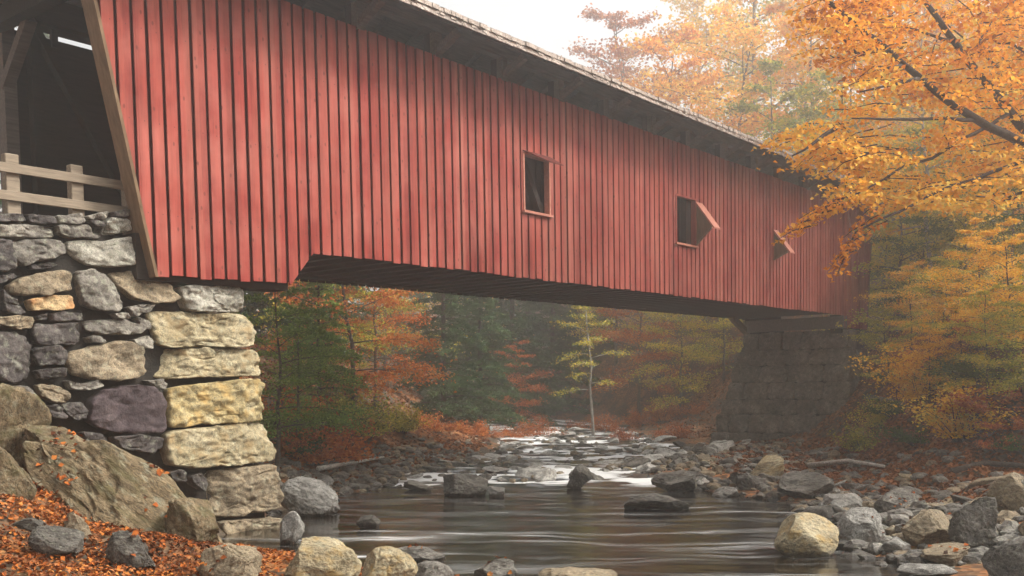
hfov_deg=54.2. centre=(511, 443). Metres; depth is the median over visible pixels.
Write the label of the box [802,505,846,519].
rock
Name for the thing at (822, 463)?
driftwood log
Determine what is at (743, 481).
rock
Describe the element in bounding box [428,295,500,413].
evergreen tree
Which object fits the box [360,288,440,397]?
evergreen tree
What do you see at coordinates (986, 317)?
sapling
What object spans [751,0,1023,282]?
maple tree
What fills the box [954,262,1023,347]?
bush
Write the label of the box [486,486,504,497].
boulder
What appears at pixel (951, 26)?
maple tree
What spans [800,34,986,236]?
maple tree
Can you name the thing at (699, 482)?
rock
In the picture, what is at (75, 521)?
boulder
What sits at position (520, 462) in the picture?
rock
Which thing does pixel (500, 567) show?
boulder
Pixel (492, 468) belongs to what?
rock
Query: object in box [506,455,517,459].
rock
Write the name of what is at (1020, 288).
sapling
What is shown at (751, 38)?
maple tree
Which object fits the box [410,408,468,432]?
bush
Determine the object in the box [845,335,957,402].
bush
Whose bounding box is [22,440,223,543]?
boulder
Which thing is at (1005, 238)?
maple tree
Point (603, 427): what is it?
bush
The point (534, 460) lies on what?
rock
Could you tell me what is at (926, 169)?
slim tree
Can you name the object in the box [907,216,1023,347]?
sapling
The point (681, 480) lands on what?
boulder
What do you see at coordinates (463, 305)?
maple tree
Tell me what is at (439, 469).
rock
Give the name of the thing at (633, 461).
rock
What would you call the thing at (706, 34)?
maple tree
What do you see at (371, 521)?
boulder
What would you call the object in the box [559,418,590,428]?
bush
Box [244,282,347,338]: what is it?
evergreen tree
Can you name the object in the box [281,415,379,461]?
bush
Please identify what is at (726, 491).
rock
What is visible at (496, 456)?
rock
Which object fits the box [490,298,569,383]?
evergreen tree
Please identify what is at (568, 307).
evergreen tree
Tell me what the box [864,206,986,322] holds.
maple tree
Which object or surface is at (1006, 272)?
sapling
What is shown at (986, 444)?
bush
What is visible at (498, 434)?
bush
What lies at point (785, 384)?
stone pier
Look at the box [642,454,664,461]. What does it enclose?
rock
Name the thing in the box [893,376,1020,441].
bush
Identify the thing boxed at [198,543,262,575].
boulder
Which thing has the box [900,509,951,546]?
boulder
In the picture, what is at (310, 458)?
bush
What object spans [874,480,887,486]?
rock
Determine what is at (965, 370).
bush
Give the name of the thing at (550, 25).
sky
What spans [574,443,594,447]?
rock
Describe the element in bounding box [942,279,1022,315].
bush
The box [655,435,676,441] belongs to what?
rock
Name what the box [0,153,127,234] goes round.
wooden fence
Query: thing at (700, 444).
rock
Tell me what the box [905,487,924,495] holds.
rock
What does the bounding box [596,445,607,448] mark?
rock
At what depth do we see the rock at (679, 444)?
43.47 m
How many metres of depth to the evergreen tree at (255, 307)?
41.30 m
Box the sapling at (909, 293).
[846,260,955,354]
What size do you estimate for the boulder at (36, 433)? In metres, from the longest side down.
1.130 x 1.007 x 0.707 m
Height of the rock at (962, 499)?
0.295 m
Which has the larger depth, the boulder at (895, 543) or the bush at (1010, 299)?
the bush at (1010, 299)
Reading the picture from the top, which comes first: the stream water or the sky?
the sky
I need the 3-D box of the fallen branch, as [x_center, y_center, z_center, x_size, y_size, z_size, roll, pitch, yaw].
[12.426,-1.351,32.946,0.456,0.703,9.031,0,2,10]
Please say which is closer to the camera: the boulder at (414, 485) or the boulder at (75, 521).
the boulder at (75, 521)
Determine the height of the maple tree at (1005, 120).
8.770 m
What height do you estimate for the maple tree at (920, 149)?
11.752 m
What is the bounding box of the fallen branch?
[865,394,927,414]
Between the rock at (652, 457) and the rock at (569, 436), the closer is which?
the rock at (652, 457)
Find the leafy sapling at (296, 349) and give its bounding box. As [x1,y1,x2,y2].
[251,303,382,443]
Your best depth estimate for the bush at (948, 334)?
31.31 m
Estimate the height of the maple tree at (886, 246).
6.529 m
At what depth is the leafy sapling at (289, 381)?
24.98 m
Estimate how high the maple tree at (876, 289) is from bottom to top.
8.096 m
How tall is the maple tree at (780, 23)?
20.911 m
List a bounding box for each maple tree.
[248,279,418,371]
[251,281,467,404]
[314,284,448,406]
[338,286,471,385]
[426,297,519,352]
[476,339,553,424]
[555,304,673,365]
[561,3,733,101]
[581,307,699,416]
[606,0,882,155]
[616,311,739,414]
[617,0,792,143]
[617,20,758,323]
[633,0,878,321]
[654,57,904,320]
[670,315,742,383]
[676,0,920,154]
[712,0,931,234]
[743,0,982,246]
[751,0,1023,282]
[765,43,941,279]
[770,3,996,141]
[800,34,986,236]
[809,150,1003,330]
[823,208,936,331]
[836,140,993,334]
[849,0,1023,224]
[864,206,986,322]
[868,105,1023,308]
[868,127,1023,331]
[872,76,1023,286]
[881,168,1023,297]
[899,104,1023,283]
[901,0,1017,68]
[904,2,1023,225]
[912,83,1023,291]
[913,0,1023,82]
[916,121,1023,299]
[918,42,1019,123]
[937,46,1023,278]
[946,155,1023,285]
[958,0,1023,114]
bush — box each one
[239,376,338,424]
[263,418,331,459]
[268,426,361,465]
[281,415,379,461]
[318,385,410,439]
[384,401,433,432]
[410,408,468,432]
[453,419,490,435]
[468,424,508,437]
[491,425,528,437]
[509,414,568,436]
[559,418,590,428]
[581,411,637,431]
[606,426,647,440]
[621,406,657,427]
[643,395,688,422]
[648,420,693,438]
[673,401,708,414]
[827,419,886,452]
[841,394,897,428]
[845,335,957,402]
[857,328,901,351]
[860,368,889,380]
[861,397,909,416]
[867,421,930,445]
[879,344,917,358]
[880,313,932,331]
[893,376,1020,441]
[894,283,983,320]
[897,349,941,369]
[903,354,973,391]
[915,406,944,422]
[917,317,965,338]
[918,356,1011,381]
[923,349,990,368]
[933,386,1023,417]
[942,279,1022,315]
[948,311,1020,337]
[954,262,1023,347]
[971,431,1019,451]
[972,413,1023,432]
[974,344,1023,392]
[988,432,1023,453]
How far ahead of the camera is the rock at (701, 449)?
35.18 m
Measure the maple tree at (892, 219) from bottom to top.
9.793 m
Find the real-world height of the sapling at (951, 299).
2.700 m
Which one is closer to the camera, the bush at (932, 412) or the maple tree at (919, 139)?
the bush at (932, 412)
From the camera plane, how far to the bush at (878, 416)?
30.90 m
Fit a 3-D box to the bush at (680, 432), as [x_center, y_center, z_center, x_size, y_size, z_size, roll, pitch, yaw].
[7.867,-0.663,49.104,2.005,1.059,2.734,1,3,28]
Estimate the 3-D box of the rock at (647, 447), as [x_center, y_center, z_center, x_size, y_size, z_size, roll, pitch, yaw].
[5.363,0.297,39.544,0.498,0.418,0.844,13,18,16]
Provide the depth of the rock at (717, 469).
28.02 m
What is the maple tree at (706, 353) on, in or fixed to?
on the ground
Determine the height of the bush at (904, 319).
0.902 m
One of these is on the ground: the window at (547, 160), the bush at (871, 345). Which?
the bush at (871, 345)
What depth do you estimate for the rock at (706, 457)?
33.02 m
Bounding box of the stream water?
[219,415,919,575]
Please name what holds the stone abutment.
on the ground
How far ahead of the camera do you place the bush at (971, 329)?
28.25 m
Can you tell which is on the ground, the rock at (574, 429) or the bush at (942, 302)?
the bush at (942, 302)
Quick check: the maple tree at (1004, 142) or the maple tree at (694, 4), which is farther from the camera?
the maple tree at (694, 4)
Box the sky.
[0,0,1016,332]
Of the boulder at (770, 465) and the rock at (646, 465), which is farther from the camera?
the rock at (646, 465)
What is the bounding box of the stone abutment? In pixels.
[0,209,283,533]
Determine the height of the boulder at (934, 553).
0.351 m
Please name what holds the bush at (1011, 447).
on the ground
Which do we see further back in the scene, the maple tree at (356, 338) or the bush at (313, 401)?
the maple tree at (356, 338)
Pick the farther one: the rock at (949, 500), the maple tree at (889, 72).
the maple tree at (889, 72)
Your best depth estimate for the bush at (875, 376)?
37.05 m
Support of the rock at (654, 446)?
in the stream water
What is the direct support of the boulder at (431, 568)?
on the ground
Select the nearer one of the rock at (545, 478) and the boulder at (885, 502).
the boulder at (885, 502)
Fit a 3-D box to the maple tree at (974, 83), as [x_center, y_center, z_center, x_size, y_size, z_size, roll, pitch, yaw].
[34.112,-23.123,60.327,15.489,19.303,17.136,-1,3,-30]
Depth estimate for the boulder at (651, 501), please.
20.62 m
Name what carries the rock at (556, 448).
in the stream water
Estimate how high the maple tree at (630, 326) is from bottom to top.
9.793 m
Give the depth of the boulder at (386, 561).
10.25 m
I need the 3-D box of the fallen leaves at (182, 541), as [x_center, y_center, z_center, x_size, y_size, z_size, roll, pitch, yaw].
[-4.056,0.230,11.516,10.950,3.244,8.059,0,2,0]
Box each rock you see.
[286,469,297,476]
[292,461,301,468]
[311,473,329,477]
[317,475,333,485]
[339,465,354,469]
[370,481,381,487]
[406,473,422,478]
[422,466,447,472]
[439,460,468,466]
[472,455,497,460]
[482,466,509,471]
[484,453,500,458]
[497,477,507,481]
[498,445,512,449]
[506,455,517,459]
[510,466,520,469]
[515,444,535,448]
[515,460,529,463]
[515,468,556,480]
[526,464,542,468]
[527,459,542,461]
[528,462,545,465]
[535,475,554,481]
[540,450,558,454]
[548,437,560,443]
[552,446,563,450]
[554,465,571,468]
[555,435,574,437]
[561,431,575,434]
[568,427,590,431]
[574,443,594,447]
[594,449,607,451]
[595,460,623,463]
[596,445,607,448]
[605,452,616,455]
[623,447,641,452]
[623,456,650,467]
[637,462,655,469]
[638,444,662,449]
[640,449,653,454]
[642,445,653,451]
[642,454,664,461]
[654,448,676,455]
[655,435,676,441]
[671,457,681,464]
[672,442,685,446]
[691,442,704,448]
[691,446,716,453]
[696,454,709,461]
[696,473,706,477]
[696,480,703,484]
[707,440,734,451]
[711,486,738,496]
[712,465,722,474]
[729,472,760,489]
[750,457,761,463]
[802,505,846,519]
[818,493,862,507]
[834,479,846,487]
[841,483,867,490]
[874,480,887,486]
[898,473,912,479]
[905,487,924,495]
[941,496,952,503]
[950,494,973,502]
[962,476,1000,493]
[1018,522,1023,535]
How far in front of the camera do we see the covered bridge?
20.30 m
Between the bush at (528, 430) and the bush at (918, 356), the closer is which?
the bush at (918, 356)
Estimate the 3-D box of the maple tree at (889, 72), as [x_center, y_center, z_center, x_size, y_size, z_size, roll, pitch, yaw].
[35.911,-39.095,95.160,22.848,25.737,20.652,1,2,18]
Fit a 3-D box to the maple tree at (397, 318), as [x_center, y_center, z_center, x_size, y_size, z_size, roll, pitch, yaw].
[-5.231,-4.454,38.306,5.997,6.756,5.421,1,3,29]
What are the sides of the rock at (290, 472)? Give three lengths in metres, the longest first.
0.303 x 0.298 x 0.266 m
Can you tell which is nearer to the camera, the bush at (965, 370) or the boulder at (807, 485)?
the boulder at (807, 485)
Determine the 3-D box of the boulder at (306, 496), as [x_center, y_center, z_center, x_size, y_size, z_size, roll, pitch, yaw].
[-3.968,1.048,19.851,1.274,0.732,1.024,18,7,-17]
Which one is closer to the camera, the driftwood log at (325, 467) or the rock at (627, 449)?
the driftwood log at (325, 467)
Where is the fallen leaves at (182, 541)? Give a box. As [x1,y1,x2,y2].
[0,466,455,575]
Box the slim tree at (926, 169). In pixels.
[860,0,1015,321]
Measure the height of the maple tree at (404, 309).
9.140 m
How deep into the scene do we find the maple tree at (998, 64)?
47.67 m
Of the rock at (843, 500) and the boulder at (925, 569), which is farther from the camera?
the rock at (843, 500)
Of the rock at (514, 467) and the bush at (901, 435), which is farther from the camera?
the rock at (514, 467)
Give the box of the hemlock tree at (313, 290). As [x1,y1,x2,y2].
[274,281,370,422]
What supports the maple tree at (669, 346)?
on the ground
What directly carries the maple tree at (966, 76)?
on the ground
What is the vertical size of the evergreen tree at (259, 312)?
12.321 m
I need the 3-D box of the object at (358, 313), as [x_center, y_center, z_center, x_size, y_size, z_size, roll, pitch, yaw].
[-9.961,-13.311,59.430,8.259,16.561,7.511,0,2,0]
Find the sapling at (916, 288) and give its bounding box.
[886,248,1000,339]
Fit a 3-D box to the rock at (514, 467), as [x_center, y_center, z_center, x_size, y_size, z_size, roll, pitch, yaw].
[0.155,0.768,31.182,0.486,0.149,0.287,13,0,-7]
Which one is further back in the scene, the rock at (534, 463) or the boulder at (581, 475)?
the rock at (534, 463)
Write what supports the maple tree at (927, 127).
on the ground
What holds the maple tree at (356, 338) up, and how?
on the ground
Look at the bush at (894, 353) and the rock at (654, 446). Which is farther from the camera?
the rock at (654, 446)
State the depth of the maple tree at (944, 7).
64.44 m
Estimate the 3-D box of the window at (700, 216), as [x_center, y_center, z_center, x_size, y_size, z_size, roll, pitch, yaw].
[5.392,-6.535,29.322,0.740,1.450,1.670,2,5,38]
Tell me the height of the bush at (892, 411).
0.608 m
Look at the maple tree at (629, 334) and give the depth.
61.48 m
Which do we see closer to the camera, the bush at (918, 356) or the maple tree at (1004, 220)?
the bush at (918, 356)
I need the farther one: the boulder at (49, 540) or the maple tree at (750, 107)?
the maple tree at (750, 107)
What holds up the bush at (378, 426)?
on the ground
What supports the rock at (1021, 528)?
on the ground
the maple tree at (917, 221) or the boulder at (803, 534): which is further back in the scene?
the maple tree at (917, 221)
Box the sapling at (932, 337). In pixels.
[880,323,974,403]
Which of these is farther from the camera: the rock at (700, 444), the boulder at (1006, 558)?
the rock at (700, 444)
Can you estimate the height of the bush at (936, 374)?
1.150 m
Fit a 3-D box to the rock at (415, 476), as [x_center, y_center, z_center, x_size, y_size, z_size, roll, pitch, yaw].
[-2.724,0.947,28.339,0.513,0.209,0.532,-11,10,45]
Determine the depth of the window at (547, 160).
23.89 m
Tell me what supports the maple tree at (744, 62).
on the ground
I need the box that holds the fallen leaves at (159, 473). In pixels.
[34,426,991,575]
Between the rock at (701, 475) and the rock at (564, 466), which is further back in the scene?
the rock at (564, 466)
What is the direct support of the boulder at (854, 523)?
on the ground
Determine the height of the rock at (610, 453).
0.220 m
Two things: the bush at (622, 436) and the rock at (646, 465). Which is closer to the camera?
the rock at (646, 465)
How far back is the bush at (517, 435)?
50.78 m
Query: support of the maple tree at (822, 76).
on the ground
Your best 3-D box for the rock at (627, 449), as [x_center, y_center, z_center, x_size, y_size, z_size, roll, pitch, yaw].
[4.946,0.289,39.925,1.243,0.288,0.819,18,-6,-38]
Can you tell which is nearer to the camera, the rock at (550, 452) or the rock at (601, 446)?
the rock at (550, 452)
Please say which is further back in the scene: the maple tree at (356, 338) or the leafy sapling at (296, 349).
the maple tree at (356, 338)
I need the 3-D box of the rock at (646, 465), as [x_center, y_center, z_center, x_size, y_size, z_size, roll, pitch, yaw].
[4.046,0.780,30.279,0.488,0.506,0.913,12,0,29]
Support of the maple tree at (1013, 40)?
on the ground
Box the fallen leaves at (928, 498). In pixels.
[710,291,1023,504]
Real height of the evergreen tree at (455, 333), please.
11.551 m
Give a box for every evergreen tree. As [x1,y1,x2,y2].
[235,282,298,338]
[244,280,383,354]
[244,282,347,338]
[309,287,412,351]
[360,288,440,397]
[393,291,504,421]
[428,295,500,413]
[436,296,538,428]
[456,298,570,424]
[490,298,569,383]
[517,301,603,416]
[530,302,625,347]
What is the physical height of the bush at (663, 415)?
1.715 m
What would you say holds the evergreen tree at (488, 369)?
on the ground
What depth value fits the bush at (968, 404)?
25.24 m
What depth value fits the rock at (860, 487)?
24.57 m
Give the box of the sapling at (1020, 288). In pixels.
[951,263,1023,397]
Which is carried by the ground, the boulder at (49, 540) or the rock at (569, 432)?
the boulder at (49, 540)
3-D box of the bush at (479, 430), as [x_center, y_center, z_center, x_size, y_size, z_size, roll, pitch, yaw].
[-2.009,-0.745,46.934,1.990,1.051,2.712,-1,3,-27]
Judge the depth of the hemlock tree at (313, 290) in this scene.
31.76 m
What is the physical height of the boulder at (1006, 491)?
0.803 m
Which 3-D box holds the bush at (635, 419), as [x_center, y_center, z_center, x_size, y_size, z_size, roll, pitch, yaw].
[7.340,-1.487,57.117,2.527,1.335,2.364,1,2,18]
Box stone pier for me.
[709,316,886,443]
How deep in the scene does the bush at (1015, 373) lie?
25.22 m
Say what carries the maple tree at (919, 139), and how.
on the ground
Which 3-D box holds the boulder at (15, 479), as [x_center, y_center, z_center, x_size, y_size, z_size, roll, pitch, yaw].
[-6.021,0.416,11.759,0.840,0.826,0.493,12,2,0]
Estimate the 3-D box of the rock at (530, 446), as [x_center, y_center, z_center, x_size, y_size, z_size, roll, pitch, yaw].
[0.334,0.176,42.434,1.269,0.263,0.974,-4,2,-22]
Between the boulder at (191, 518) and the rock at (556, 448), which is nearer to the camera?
the boulder at (191, 518)
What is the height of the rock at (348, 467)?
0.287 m
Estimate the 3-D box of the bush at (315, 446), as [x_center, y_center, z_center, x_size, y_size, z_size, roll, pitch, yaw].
[-6.218,-0.129,26.779,2.792,1.175,2.945,-2,3,-34]
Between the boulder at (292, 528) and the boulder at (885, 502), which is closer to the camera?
the boulder at (292, 528)
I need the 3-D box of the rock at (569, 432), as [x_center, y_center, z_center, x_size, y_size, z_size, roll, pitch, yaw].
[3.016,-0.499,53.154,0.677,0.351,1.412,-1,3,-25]
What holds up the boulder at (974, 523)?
on the ground
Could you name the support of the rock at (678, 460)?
on the ground
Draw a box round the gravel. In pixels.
[255,424,1023,567]
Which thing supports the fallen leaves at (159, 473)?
on the ground
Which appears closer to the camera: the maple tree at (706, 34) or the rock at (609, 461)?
the rock at (609, 461)
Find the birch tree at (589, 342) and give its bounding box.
[550,306,640,434]
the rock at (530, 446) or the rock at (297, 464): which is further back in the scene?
the rock at (530, 446)
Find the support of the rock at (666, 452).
in the stream water
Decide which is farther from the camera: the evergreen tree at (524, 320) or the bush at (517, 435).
the evergreen tree at (524, 320)
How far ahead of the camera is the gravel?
26.29 m
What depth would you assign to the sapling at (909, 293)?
35.40 m
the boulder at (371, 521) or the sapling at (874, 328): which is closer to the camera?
the boulder at (371, 521)
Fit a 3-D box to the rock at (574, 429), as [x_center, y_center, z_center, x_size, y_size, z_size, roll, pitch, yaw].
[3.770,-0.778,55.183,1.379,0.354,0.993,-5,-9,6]
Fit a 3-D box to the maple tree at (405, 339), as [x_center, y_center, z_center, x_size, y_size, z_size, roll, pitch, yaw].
[-5.993,-4.597,34.226,8.187,8.283,8.760,1,3,32]
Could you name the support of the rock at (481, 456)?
on the gravel
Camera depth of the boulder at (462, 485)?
23.71 m
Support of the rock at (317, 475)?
on the ground
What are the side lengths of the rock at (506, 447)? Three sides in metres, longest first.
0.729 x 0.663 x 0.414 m
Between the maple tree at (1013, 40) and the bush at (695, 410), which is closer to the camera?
the maple tree at (1013, 40)
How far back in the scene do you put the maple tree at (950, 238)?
39.31 m
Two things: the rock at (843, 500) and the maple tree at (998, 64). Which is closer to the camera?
the rock at (843, 500)
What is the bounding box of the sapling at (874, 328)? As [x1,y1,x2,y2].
[837,307,924,385]
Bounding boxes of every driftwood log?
[316,456,384,470]
[807,459,884,467]
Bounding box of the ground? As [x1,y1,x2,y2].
[0,82,1023,575]
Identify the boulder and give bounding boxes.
[0,383,51,469]
[0,446,36,502]
[12,518,46,531]
[19,425,83,470]
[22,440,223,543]
[28,525,84,557]
[64,512,92,539]
[105,530,155,568]
[165,497,218,545]
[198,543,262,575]
[279,511,304,544]
[280,476,339,515]
[284,536,361,575]
[356,514,380,528]
[361,546,417,575]
[398,546,444,561]
[403,480,432,490]
[415,561,453,575]
[443,473,487,496]
[474,558,517,575]
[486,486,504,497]
[538,567,617,575]
[566,464,592,488]
[624,492,690,509]
[651,470,696,490]
[750,455,784,475]
[774,512,838,556]
[777,471,834,498]
[837,507,884,542]
[874,488,918,512]
[882,536,910,552]
[896,563,957,575]
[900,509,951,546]
[920,542,970,566]
[948,496,997,547]
[981,536,1023,575]
[986,472,1023,511]
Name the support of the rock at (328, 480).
on the gravel
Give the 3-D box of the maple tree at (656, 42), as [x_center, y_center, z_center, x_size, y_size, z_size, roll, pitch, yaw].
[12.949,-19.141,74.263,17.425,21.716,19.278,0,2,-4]
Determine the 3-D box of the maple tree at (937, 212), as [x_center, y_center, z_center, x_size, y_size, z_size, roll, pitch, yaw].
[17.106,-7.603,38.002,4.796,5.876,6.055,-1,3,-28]
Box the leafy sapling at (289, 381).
[234,284,386,465]
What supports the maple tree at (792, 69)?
on the ground
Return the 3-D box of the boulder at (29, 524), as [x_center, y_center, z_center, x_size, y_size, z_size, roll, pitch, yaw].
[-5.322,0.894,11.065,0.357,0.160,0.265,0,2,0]
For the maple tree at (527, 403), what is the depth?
59.48 m
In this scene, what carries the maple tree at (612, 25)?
on the ground
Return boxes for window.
[520,150,563,217]
[675,194,719,247]
[773,228,794,259]
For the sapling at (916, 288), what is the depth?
31.78 m
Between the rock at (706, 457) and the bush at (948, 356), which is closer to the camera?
the bush at (948, 356)
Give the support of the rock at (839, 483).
on the ground
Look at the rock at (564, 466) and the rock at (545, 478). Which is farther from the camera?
the rock at (564, 466)
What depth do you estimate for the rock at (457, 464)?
31.80 m
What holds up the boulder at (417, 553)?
in the stream water
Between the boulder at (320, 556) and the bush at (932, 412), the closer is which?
the boulder at (320, 556)
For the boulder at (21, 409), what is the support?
on the ground
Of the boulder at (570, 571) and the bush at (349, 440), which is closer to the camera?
the boulder at (570, 571)
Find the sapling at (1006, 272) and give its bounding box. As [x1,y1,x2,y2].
[918,216,1023,358]
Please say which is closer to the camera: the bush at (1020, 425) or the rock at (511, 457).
the bush at (1020, 425)
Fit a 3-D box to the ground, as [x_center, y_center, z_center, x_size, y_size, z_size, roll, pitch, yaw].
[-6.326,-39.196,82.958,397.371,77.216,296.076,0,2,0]
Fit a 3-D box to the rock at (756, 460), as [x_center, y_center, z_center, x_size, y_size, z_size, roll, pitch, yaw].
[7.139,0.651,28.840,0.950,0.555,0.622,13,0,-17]
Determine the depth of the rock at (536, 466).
30.18 m
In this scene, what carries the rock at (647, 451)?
in the stream water
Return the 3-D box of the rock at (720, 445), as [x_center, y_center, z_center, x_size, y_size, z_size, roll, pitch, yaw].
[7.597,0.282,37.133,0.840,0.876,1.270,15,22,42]
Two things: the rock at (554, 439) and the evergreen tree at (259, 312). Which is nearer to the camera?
the evergreen tree at (259, 312)
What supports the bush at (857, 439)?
on the ground
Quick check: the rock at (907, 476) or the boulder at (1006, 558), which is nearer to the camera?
the boulder at (1006, 558)
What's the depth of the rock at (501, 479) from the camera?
28.00 m
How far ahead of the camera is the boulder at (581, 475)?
25.76 m
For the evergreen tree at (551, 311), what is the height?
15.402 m
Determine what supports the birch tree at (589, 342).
on the ground
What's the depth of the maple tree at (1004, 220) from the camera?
35.73 m
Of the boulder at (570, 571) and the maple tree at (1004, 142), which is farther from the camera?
the maple tree at (1004, 142)
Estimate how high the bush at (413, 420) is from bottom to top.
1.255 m
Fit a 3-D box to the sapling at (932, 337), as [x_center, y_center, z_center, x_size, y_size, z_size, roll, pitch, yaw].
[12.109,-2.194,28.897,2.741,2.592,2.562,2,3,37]
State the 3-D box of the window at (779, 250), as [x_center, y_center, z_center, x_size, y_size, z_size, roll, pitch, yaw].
[9.251,-6.822,34.083,0.605,1.103,0.470,2,5,38]
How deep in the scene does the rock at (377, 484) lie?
26.28 m
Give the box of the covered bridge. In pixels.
[0,0,887,333]
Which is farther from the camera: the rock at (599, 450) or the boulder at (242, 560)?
the rock at (599, 450)
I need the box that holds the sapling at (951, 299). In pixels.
[910,284,997,364]
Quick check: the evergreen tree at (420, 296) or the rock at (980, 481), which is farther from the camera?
the evergreen tree at (420, 296)
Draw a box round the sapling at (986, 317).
[910,283,1023,397]
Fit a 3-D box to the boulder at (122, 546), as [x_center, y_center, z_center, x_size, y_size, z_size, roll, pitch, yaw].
[-4.051,1.145,10.643,0.518,0.470,0.380,0,2,0]

